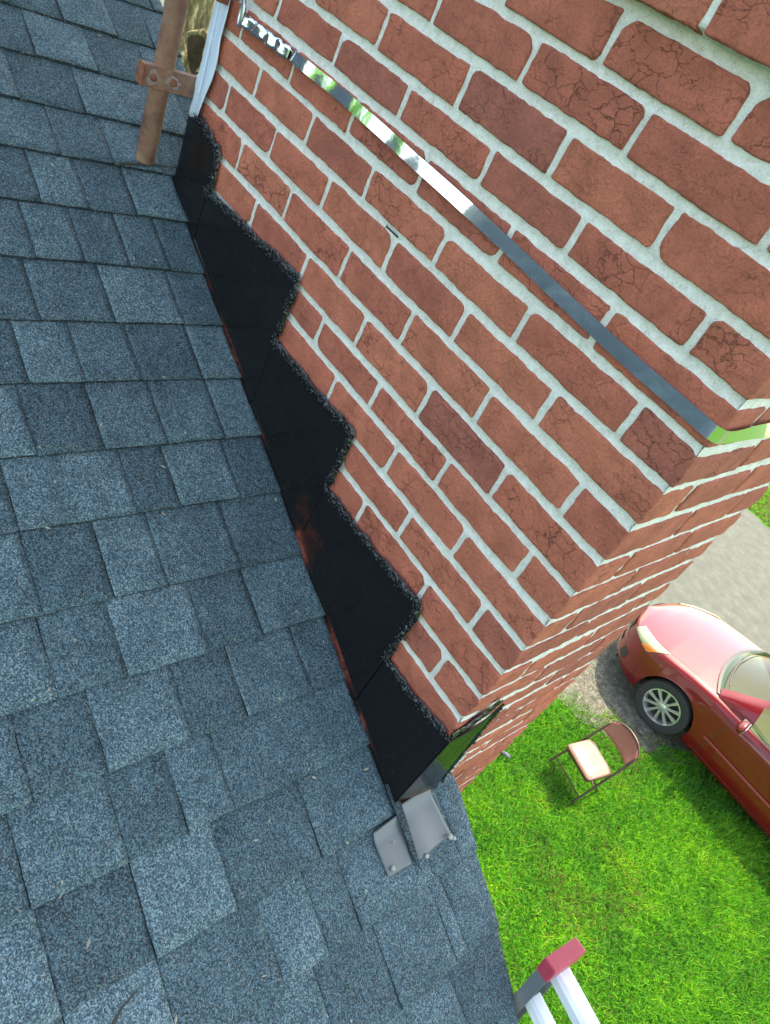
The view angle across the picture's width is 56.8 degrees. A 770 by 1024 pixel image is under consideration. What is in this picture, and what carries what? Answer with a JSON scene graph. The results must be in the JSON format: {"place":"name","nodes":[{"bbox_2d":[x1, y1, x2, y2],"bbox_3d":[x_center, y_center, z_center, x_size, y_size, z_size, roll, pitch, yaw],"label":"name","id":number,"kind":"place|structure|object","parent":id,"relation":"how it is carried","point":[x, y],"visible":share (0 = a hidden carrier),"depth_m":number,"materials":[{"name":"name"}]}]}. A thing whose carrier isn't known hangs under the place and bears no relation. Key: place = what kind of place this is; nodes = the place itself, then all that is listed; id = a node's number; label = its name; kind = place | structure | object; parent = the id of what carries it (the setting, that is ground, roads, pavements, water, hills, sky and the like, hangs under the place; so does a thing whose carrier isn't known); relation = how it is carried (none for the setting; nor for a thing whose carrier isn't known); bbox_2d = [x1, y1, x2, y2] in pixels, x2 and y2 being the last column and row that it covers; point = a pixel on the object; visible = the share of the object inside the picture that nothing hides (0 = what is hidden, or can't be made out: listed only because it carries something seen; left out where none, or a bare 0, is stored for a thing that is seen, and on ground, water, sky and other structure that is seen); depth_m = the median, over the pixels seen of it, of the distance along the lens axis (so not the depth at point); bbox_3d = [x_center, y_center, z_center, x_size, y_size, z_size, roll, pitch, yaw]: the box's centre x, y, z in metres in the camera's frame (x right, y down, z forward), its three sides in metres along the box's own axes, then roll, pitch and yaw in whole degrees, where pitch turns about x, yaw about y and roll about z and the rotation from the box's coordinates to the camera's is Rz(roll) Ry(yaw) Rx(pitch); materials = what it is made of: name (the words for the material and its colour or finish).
{"place":"outdoors","nodes":[
{"label":"outdoors","id":0,"kind":"place"},
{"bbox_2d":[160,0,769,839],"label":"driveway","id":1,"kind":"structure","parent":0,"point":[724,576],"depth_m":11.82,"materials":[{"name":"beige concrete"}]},
{"bbox_2d":[616,603,769,836],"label":"parked car","id":2,"kind":"object","parent":1,"relation":"on","point":[702,676],"visible":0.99,"depth_m":8.18,"materials":[{"name":"red paint"}]},
{"bbox_2d":[461,484,769,1023],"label":"lawn ground","id":3,"kind":"structure","parent":0,"point":[714,779],"depth_m":6.69,"materials":[{"name":"green plant"}]},
{"bbox_2d":[163,0,214,75],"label":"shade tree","id":4,"kind":"object","parent":3,"relation":"on","point":[195,30],"visible":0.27,"depth_m":5.26,"materials":[{"name":"green plant"}]},
{"bbox_2d":[0,0,518,1023],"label":"house","id":5,"kind":"structure","parent":3,"relation":"on","point":[160,742],"depth_m":1.29,"materials":[{"name":"grey asphalt"}]},
{"bbox_2d":[112,988,138,1023],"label":"twig","id":6,"kind":"object","parent":5,"relation":"on","point":[120,1010],"visible":1,"depth_m":1.01,"materials":[{"name":"grey plant"}]},
{"bbox_2d":[118,162,176,167],"bbox_3d":[-0.522,-0.795,1.639,0.006,0.010,0.202,45,39,20],"label":"twig","id":7,"kind":"object","parent":5,"relation":"on","point":[126,163],"visible":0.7,"depth_m":1.60,"materials":[{"name":"plant"}]},
{"bbox_2d":[4,34,475,1023],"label":"roof litter","id":8,"kind":"object","parent":5,"relation":"on","point":[280,698],"visible":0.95,"depth_m":1.30,"materials":[{"name":"grey"}]},
{"bbox_2d":[172,112,504,803],"bbox_3d":[-0.155,-0.161,1.526,0.148,0.777,1.362,-11,53,-42],"label":"stepped flashing","id":9,"kind":"object","parent":5,"relation":"attached to","point":[371,603],"visible":1,"depth_m":1.44,"materials":[{"name":"black metal"}]},
{"bbox_2d":[373,815,411,876],"bbox_3d":[0.020,0.642,1.373,0.080,0.042,0.087,-11,53,-42],"label":"metal patch","id":10,"kind":"object","parent":5,"relation":"on","point":[395,857],"visible":1,"depth_m":1.37,"materials":[{"name":"metal"}]},
{"bbox_2d":[385,784,420,868],"bbox_3d":[0.037,0.616,1.398,0.020,0.074,0.159,-11,53,-42],"label":"torn shingle strip","id":11,"kind":"object","parent":5,"relation":"on","point":[399,811],"visible":0.91,"depth_m":1.40,"materials":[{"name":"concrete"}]},
{"bbox_2d":[401,789,455,859],"bbox_3d":[0.085,0.625,1.432,0.110,0.048,0.110,-11,53,-42],"label":"metal patch","id":12,"kind":"object","parent":5,"relation":"on","point":[428,828],"visible":1,"depth_m":1.43,"materials":[{"name":"metal"}]},
{"bbox_2d":[199,0,769,792],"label":"chimney","id":13,"kind":"object","parent":3,"relation":"on","point":[541,494],"visible":0.5,"depth_m":1.07,"materials":[{"name":"red brick"}]},
{"bbox_2d":[135,0,196,164],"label":"mast pole","id":14,"kind":"object","parent":13,"relation":"attached to","point":[161,77],"visible":0.87,"depth_m":1.50,"materials":[{"name":"metal"}]},
{"bbox_2d":[189,0,230,116],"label":"corner flashing","id":15,"kind":"object","parent":13,"relation":"attached to","point":[207,69],"visible":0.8,"depth_m":1.48,"materials":[{"name":"silver metal"}]},
{"bbox_2d":[385,224,398,237],"bbox_3d":[0.012,-0.467,1.183,0.026,0.011,0.007,29,36,-1],"label":"masonry nail","id":16,"kind":"object","parent":13,"relation":"attached to","point":[392,232],"visible":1,"depth_m":1.18,"materials":[{"name":"grey metal"}]},
{"bbox_2d":[216,0,769,443],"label":"steel strap","id":17,"kind":"object","parent":13,"relation":"attached to","point":[674,399],"visible":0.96,"depth_m":1.01,"materials":[{"name":"silver metal"}]},
{"bbox_2d":[502,751,510,758],"bbox_3d":[1.223,2.452,7.194,0.125,0.046,0.050,39,36,-7],"label":"scrap","id":18,"kind":"object","parent":3,"relation":"on","point":[506,755],"visible":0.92,"depth_m":7.18,"materials":[{"name":"silver metal"}]},
{"bbox_2d":[514,937,599,1023],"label":"ladder","id":19,"kind":"object","parent":3,"relation":"on","point":[554,969],"visible":1,"depth_m":1.38,"materials":[{"name":"silver metal"}]},
{"bbox_2d":[546,721,639,804],"bbox_3d":[2.087,2.484,7.138,0.530,0.850,0.477,1,45,-34],"label":"folding chair","id":20,"kind":"object","parent":3,"relation":"on","point":[589,761],"visible":1,"depth_m":7.05,"materials":[{"name":"brown metal"}]},
{"bbox_2d":[557,638,700,769],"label":"gravel verge","id":21,"kind":"structure","parent":3,"relation":"on","point":[603,672],"depth_m":8.50,"materials":[{"name":"beige gravel"}]},
{"bbox_2d":[636,726,643,735],"bbox_3d":[2.984,2.557,8.319,0.080,0.064,0.109,-11,53,-42],"label":"stone","id":22,"kind":"object","parent":21,"relation":"on","point":[639,730],"visible":1,"depth_m":8.29,"materials":[{"name":"grey stone"}]},
{"bbox_2d":[749,487,769,526],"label":"grass","id":23,"kind":"structure","parent":0,"point":[760,501],"depth_m":14.69,"materials":[{"name":"green plant"}]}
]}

